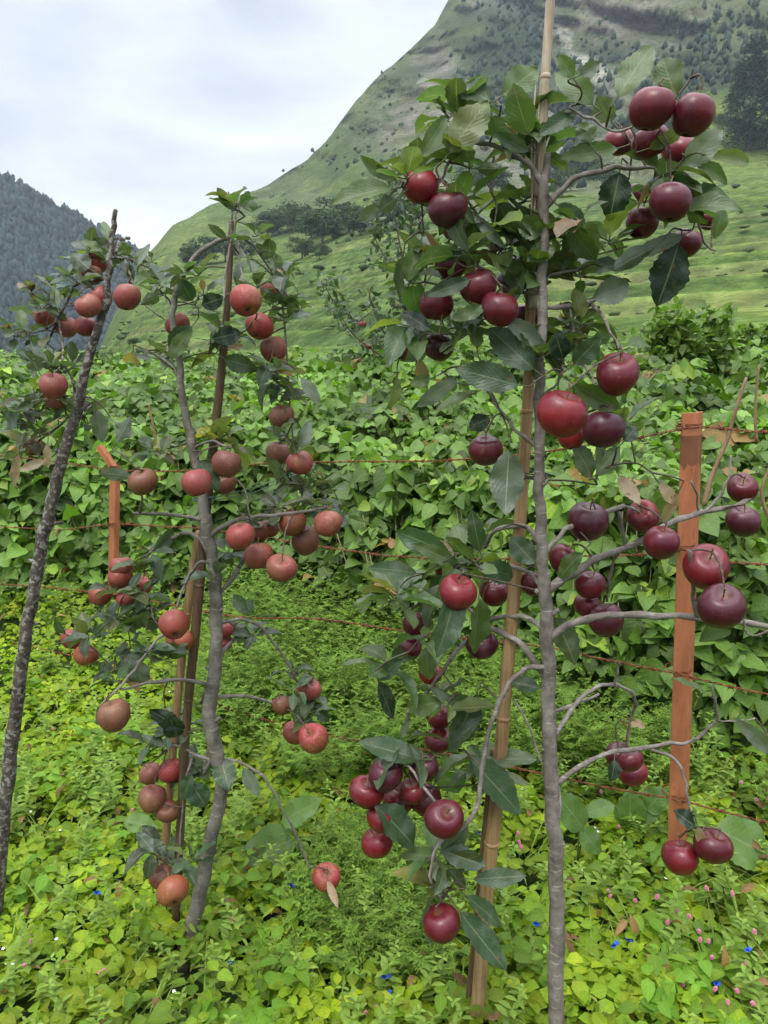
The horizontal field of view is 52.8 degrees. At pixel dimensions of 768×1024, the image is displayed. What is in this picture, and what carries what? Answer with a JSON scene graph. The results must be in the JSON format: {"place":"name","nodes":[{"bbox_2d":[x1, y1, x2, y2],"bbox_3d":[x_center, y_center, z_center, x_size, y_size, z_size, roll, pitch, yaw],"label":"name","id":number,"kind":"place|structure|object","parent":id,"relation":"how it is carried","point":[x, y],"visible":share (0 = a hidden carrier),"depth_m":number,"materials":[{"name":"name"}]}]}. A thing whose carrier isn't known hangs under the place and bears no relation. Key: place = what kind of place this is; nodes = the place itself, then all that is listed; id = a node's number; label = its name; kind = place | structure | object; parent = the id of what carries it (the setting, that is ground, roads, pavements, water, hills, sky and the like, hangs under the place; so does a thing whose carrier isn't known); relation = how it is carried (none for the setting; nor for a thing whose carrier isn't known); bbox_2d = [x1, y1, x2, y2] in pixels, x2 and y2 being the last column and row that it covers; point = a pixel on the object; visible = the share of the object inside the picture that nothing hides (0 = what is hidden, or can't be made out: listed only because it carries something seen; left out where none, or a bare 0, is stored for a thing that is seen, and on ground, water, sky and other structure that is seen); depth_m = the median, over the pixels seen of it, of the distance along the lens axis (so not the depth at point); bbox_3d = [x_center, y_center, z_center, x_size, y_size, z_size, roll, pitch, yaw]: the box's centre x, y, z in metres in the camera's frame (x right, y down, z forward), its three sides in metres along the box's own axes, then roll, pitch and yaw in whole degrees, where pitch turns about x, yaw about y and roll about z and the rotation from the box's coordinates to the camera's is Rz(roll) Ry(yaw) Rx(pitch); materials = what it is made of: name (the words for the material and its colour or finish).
{"place":"outdoors","nodes":[
{"label":"outdoors","id":0,"kind":"place"},
{"bbox_2d":[0,180,134,338],"bbox_3d":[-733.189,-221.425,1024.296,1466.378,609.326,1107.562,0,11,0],"label":"forest hill","id":1,"kind":"structure","parent":0,"point":[41,262],"depth_m":816.67,"materials":[{"name":"green plant"}]},
{"bbox_2d":[0,170,147,352],"bbox_3d":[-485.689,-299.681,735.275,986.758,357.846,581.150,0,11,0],"label":"forest","id":2,"kind":"object","parent":1,"relation":"on","point":[15,197],"visible":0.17,"depth_m":780.75,"materials":[{"name":"green plant"}]},
{"bbox_2d":[0,0,447,254],"label":"sky","id":3,"kind":"structure","parent":0,"point":[142,110],"materials":[{"name":"white"}]},
{"bbox_2d":[0,383,767,1023],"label":"ground","id":4,"kind":"structure","parent":0,"point":[24,1003],"depth_m":2.91,"materials":[{"name":"green plant"}]},
{"bbox_2d":[0,209,174,915],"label":"apple tree","id":5,"kind":"object","parent":4,"relation":"on","point":[92,265],"visible":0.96,"depth_m":2.10,"materials":[{"name":"green plant"}]},
{"bbox_2d":[124,812,157,845],"bbox_3d":[-0.830,1.122,2.653,0.107,0.176,0.065,-4,12,-20],"label":"dock plant","id":6,"kind":"object","parent":4,"relation":"on","point":[136,820],"visible":0.69,"depth_m":2.65,"materials":[{"name":"green plant"}]},
{"bbox_2d":[154,530,198,948],"bbox_3d":[-0.591,0.723,2.202,0.214,1.374,0.029,0,11,0],"label":"bamboo stake","id":7,"kind":"object","parent":4,"relation":"on","point":[180,673],"visible":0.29,"depth_m":2.15,"materials":[{"name":"brown wood"}]},
{"bbox_2d":[171,220,233,951],"bbox_3d":[-0.504,0.332,2.094,0.278,2.129,0.030,0,11,0],"label":"bamboo stake","id":8,"kind":"object","parent":4,"relation":"on","point":[199,586],"visible":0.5,"depth_m":2.08,"materials":[{"name":"brown wood"}]},
{"bbox_2d":[53,186,368,976],"bbox_3d":[-0.478,0.326,2.020,0.884,2.216,0.476,0,11,0],"label":"apple tree","id":9,"kind":"object","parent":4,"relation":"on","point":[249,536],"visible":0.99,"depth_m":1.97,"materials":[{"name":"green plant"}]},
{"bbox_2d":[192,473,292,502],"bbox_3d":[-0.353,-0.073,2.143,0.056,0.033,0.452,7,13,33],"label":"tie wire","id":10,"kind":"object","parent":9,"relation":"attached to","point":[209,497],"visible":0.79,"depth_m":2.04,"materials":[{"name":"metal"}]},
{"bbox_2d":[243,795,322,879],"bbox_3d":[-0.333,1.050,2.450,0.288,0.308,0.119,0,11,0],"label":"dock plant","id":11,"kind":"object","parent":4,"relation":"on","point":[300,810],"visible":0.66,"depth_m":2.46,"materials":[{"name":"green plant"}]},
{"bbox_2d":[0,553,767,1023],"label":"ground cover","id":12,"kind":"object","parent":4,"relation":"on","point":[644,987],"visible":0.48,"depth_m":2.25,"materials":[{"name":"green plant"}]},
{"bbox_2d":[381,973,390,988],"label":"blue flower","id":13,"kind":"object","parent":12,"relation":"on","point":[385,976],"visible":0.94,"depth_m":1.95,"materials":[{"name":"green plant"}]},
{"bbox_2d":[533,921,539,934],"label":"blue flower","id":14,"kind":"object","parent":12,"relation":"on","point":[535,923],"visible":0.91,"depth_m":2.10,"materials":[{"name":"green plant"}]},
{"bbox_2d":[611,940,624,959],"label":"blue flower","id":15,"kind":"object","parent":12,"relation":"on","point":[616,943],"visible":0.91,"depth_m":2.02,"materials":[{"name":"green plant"}]},
{"bbox_2d":[704,885,723,925],"bbox_3d":[0.929,1.107,2.175,0.012,0.110,0.012,-28,-24,19],"label":"pink flower","id":16,"kind":"object","parent":12,"relation":"on","point":[706,887],"visible":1,"depth_m":2.19,"materials":[{"name":"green plant"}]},
{"bbox_2d":[713,981,720,992],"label":"blue flower","id":17,"kind":"object","parent":12,"relation":"on","point":[716,983],"visible":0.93,"depth_m":1.88,"materials":[{"name":"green plant"}]},
{"bbox_2d":[735,987,746,1014],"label":"pink flower","id":18,"kind":"object","parent":12,"relation":"on","point":[737,990],"visible":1,"depth_m":1.83,"materials":[{"name":"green plant"}]},
{"bbox_2d":[745,947,759,974],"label":"blue flower","id":19,"kind":"object","parent":12,"relation":"on","point":[747,950],"visible":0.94,"depth_m":1.98,"materials":[{"name":"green plant"}]},
{"bbox_2d":[750,1000,763,1016],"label":"pink flower","id":20,"kind":"object","parent":12,"relation":"on","point":[752,1002],"visible":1,"depth_m":1.79,"materials":[{"name":"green plant"}]},
{"bbox_2d":[752,928,764,964],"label":"pink flower","id":21,"kind":"object","parent":12,"relation":"on","point":[754,931],"visible":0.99,"depth_m":2.01,"materials":[{"name":"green plant"}]},
{"bbox_2d":[0,327,767,794],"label":"bean plants","id":22,"kind":"object","parent":4,"relation":"on","point":[352,413],"visible":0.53,"depth_m":4.52,"materials":[{"name":"green plant"}]},
{"bbox_2d":[147,403,158,450],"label":"dry stalk","id":23,"kind":"object","parent":22,"relation":"on","point":[153,430],"visible":0.92,"depth_m":3.39,"materials":[{"name":"brown plant"}]},
{"bbox_2d":[250,344,340,366],"bbox_3d":[-0.822,-1.268,7.417,0.928,0.694,0.607,0,11,0],"label":"shrub","id":24,"kind":"object","parent":22,"relation":"on","point":[297,349],"visible":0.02,"depth_m":7.28,"materials":[{"name":"green plant"}]},
{"bbox_2d":[641,296,744,375],"bbox_3d":[2.309,-1.255,5.862,0.785,0.720,0.524,0,11,0],"label":"shrub","id":25,"kind":"object","parent":22,"relation":"on","point":[712,346],"visible":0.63,"depth_m":5.75,"materials":[{"name":"green plant"}]},
{"bbox_2d":[701,377,746,505],"bbox_3d":[1.101,-0.224,2.504,0.112,0.420,0.018,0,11,0],"label":"dry stalk","id":26,"kind":"object","parent":22,"relation":"on","point":[712,474],"visible":0.98,"depth_m":2.50,"materials":[{"name":"brown plant"}]},
{"bbox_2d":[729,316,767,350],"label":"shrub","id":27,"kind":"object","parent":22,"relation":"on","point":[744,335],"visible":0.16,"depth_m":7.67,"materials":[{"name":"green plant"}]},
{"bbox_2d":[753,364,759,441],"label":"dry stalk","id":28,"kind":"object","parent":22,"relation":"on","point":[755,411],"visible":0.97,"depth_m":2.78,"materials":[{"name":"brown plant"}]},
{"bbox_2d":[0,411,767,880],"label":"barbed wire fence","id":29,"kind":"object","parent":4,"relation":"on","point":[690,469],"visible":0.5,"depth_m":2.25,"materials":[{"name":"brown wood"}]},
{"bbox_2d":[760,469,767,520],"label":"dry stalk","id":30,"kind":"object","parent":29,"relation":"attached to","point":[763,504],"visible":0.99,"depth_m":2.33,"materials":[{"name":"beige plant"}]},
{"bbox_2d":[4,448,765,755],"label":"bean stalks","id":31,"kind":"object","parent":4,"relation":"on","point":[723,677],"visible":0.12,"depth_m":3.62,"materials":[{"name":"green plant"}]},
{"bbox_2d":[309,165,461,388],"bbox_3d":[0.064,-1.637,6.434,1.341,2.451,1.000,0,11,0],"label":"apple tree","id":32,"kind":"object","parent":4,"relation":"on","point":[410,230],"visible":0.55,"depth_m":6.26,"materials":[{"name":"green plant"}]},
{"bbox_2d":[145,541,767,1002],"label":"feathery weeds","id":33,"kind":"object","parent":4,"relation":"on","point":[397,899],"visible":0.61,"depth_m":2.99,"materials":[{"name":"green plant"}]},
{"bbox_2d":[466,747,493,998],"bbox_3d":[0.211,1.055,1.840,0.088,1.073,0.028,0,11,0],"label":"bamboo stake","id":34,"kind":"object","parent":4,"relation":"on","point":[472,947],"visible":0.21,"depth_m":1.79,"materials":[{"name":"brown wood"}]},
{"bbox_2d":[471,284,534,1023],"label":"bamboo stake","id":35,"kind":"object","parent":4,"relation":"on","point":[491,840],"visible":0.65,"depth_m":1.65,"materials":[{"name":"brown wood"}]},
{"bbox_2d":[528,0,554,309],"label":"bamboo stake","id":36,"kind":"object","parent":35,"relation":"attached to","point":[542,116],"visible":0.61,"depth_m":1.39,"materials":[{"name":"beige wood"}]},
{"bbox_2d":[331,45,767,1023],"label":"apple tree","id":37,"kind":"object","parent":4,"relation":"on","point":[383,795],"visible":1,"depth_m":1.46,"materials":[{"name":"green plant"}]},
{"bbox_2d":[524,472,547,479],"bbox_3d":[0.300,-0.070,1.536,0.050,0.016,0.046,0,11,0],"label":"tie wire","id":38,"kind":"object","parent":37,"relation":"attached to","point":[530,477],"visible":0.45,"depth_m":1.52,"materials":[{"name":"metal"}]},
{"bbox_2d":[560,792,601,863],"bbox_3d":[0.612,1.015,2.444,0.162,0.280,0.058,-1,11,-7],"label":"dock plant","id":39,"kind":"object","parent":4,"relation":"on","point":[574,816],"visible":0.81,"depth_m":2.44,"materials":[{"name":"green plant"}]},
{"bbox_2d":[586,786,668,846],"bbox_3d":[0.785,1.016,2.535,0.287,0.245,0.079,0,11,0],"label":"dock plant","id":40,"kind":"object","parent":4,"relation":"on","point":[650,809],"visible":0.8,"depth_m":2.53,"materials":[{"name":"green plant"}]},
{"bbox_2d":[717,812,767,872],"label":"dock plant","id":41,"kind":"object","parent":4,"relation":"on","point":[741,833],"visible":0.61,"depth_m":2.40,"materials":[{"name":"green plant"}]},
{"bbox_2d":[99,0,767,355],"bbox_3d":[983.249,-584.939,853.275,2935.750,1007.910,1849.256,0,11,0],"label":"mountain","id":42,"kind":"structure","parent":0,"point":[455,27],"depth_m":384.28,"materials":[{"name":"green plant"}]},
{"bbox_2d":[177,246,205,265],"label":"hillside tree","id":43,"kind":"object","parent":42,"relation":"on","point":[185,258],"visible":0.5,"depth_m":289.51,"materials":[{"name":"green plant"}]},
{"bbox_2d":[181,235,226,259],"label":"hillside tree","id":44,"kind":"object","parent":42,"relation":"on","point":[196,246],"visible":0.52,"depth_m":283.15,"materials":[{"name":"green plant"}]},
{"bbox_2d":[208,237,243,261],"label":"hillside tree","id":45,"kind":"object","parent":42,"relation":"on","point":[213,249],"visible":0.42,"depth_m":283.96,"materials":[{"name":"green plant"}]},
{"bbox_2d":[233,238,256,256],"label":"hillside tree","id":46,"kind":"object","parent":42,"relation":"on","point":[251,250],"visible":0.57,"depth_m":284.93,"materials":[{"name":"green plant"}]},
{"bbox_2d":[251,214,283,233],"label":"hillside tree","id":47,"kind":"object","parent":42,"relation":"on","point":[256,224],"visible":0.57,"depth_m":325.36,"materials":[{"name":"green plant"}]},
{"bbox_2d":[257,207,295,234],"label":"hillside tree","id":48,"kind":"object","parent":42,"relation":"on","point":[273,214],"visible":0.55,"depth_m":323.44,"materials":[{"name":"green plant"}]},
{"bbox_2d":[276,199,312,231],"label":"hillside tree","id":49,"kind":"object","parent":42,"relation":"on","point":[289,218],"visible":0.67,"depth_m":311.32,"materials":[{"name":"green plant"}]},
{"bbox_2d":[283,236,320,258],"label":"hillside tree","id":50,"kind":"object","parent":42,"relation":"on","point":[304,243],"visible":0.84,"depth_m":225.80,"materials":[{"name":"green plant"}]},
{"bbox_2d":[293,209,323,238],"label":"hillside tree","id":51,"kind":"object","parent":42,"relation":"on","point":[296,222],"visible":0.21,"depth_m":271.88,"materials":[{"name":"green plant"}]},
{"bbox_2d":[307,244,330,258],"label":"hillside tree","id":52,"kind":"object","parent":42,"relation":"on","point":[319,253],"visible":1,"depth_m":210.54,"materials":[{"name":"green plant"}]},
{"bbox_2d":[294,206,349,243],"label":"hillside tree","id":53,"kind":"object","parent":42,"relation":"on","point":[329,225],"visible":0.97,"depth_m":248.92,"materials":[{"name":"green plant"}]},
{"bbox_2d":[311,196,357,222],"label":"hillside tree","id":54,"kind":"object","parent":42,"relation":"on","point":[318,200],"visible":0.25,"depth_m":266.71,"materials":[{"name":"green plant"}]},
{"bbox_2d":[331,203,361,231],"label":"hillside tree","id":55,"kind":"object","parent":42,"relation":"on","point":[344,210],"visible":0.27,"depth_m":253.74,"materials":[{"name":"green plant"}]},
{"bbox_2d":[336,203,380,235],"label":"hillside tree","id":56,"kind":"object","parent":42,"relation":"on","point":[350,221],"visible":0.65,"depth_m":231.79,"materials":[{"name":"green plant"}]},
{"bbox_2d":[361,205,395,231],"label":"hillside tree","id":57,"kind":"object","parent":42,"relation":"on","point":[389,217],"visible":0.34,"depth_m":227.16,"materials":[{"name":"green plant"}]},
{"bbox_2d":[370,193,402,216],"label":"hillside tree","id":58,"kind":"object","parent":42,"relation":"on","point":[375,201],"visible":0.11,"depth_m":248.01,"materials":[{"name":"green plant"}]},
{"bbox_2d":[391,197,427,220],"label":"hillside tree","id":59,"kind":"object","parent":42,"relation":"on","point":[398,211],"visible":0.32,"depth_m":224.22,"materials":[{"name":"green plant"}]},
{"bbox_2d":[98,183,767,354],"bbox_3d":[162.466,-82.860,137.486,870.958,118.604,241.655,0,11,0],"label":"terrace scrub","id":60,"kind":"object","parent":42,"relation":"on","point":[133,340],"visible":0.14,"depth_m":111.03,"materials":[{"name":"green plant"}]},
{"bbox_2d":[454,164,484,191],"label":"hillside tree","id":61,"kind":"object","parent":42,"relation":"on","point":[461,169],"visible":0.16,"depth_m":309.26,"materials":[{"name":"green plant"}]},
{"bbox_2d":[470,159,513,191],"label":"hillside tree","id":62,"kind":"object","parent":42,"relation":"on","point":[498,180],"visible":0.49,"depth_m":292.28,"materials":[{"name":"green plant"}]},
{"bbox_2d":[244,7,767,284],"bbox_3d":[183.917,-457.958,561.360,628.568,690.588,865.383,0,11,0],"label":"mountain scrub","id":63,"kind":"object","parent":42,"relation":"on","point":[486,148],"visible":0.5,"depth_m":440.86,"materials":[{"name":"green plant"}]},
{"bbox_2d":[549,166,580,188],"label":"hillside tree","id":64,"kind":"object","parent":42,"relation":"on","point":[557,175],"visible":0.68,"depth_m":300.80,"materials":[{"name":"green plant"}]},
{"bbox_2d":[558,159,599,180],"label":"hillside tree","id":65,"kind":"object","parent":42,"relation":"on","point":[585,166],"visible":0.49,"depth_m":326.95,"materials":[{"name":"green plant"}]},
{"bbox_2d":[587,161,618,184],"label":"hillside tree","id":66,"kind":"object","parent":42,"relation":"on","point":[602,177],"visible":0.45,"depth_m":298.97,"materials":[{"name":"green plant"}]},
{"bbox_2d":[708,62,759,142],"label":"conifer tree","id":67,"kind":"object","parent":42,"relation":"on","point":[737,79],"visible":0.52,"depth_m":311.77,"materials":[{"name":"green plant"}]},
{"bbox_2d":[721,30,767,151],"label":"conifer tree","id":68,"kind":"object","parent":42,"relation":"on","point":[755,63],"visible":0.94,"depth_m":302.39,"materials":[{"name":"green plant"}]},
{"bbox_2d":[732,61,767,150],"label":"conifer tree","id":69,"kind":"object","parent":42,"relation":"on","point":[764,121],"visible":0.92,"depth_m":299.75,"materials":[{"name":"green plant"}]}
]}

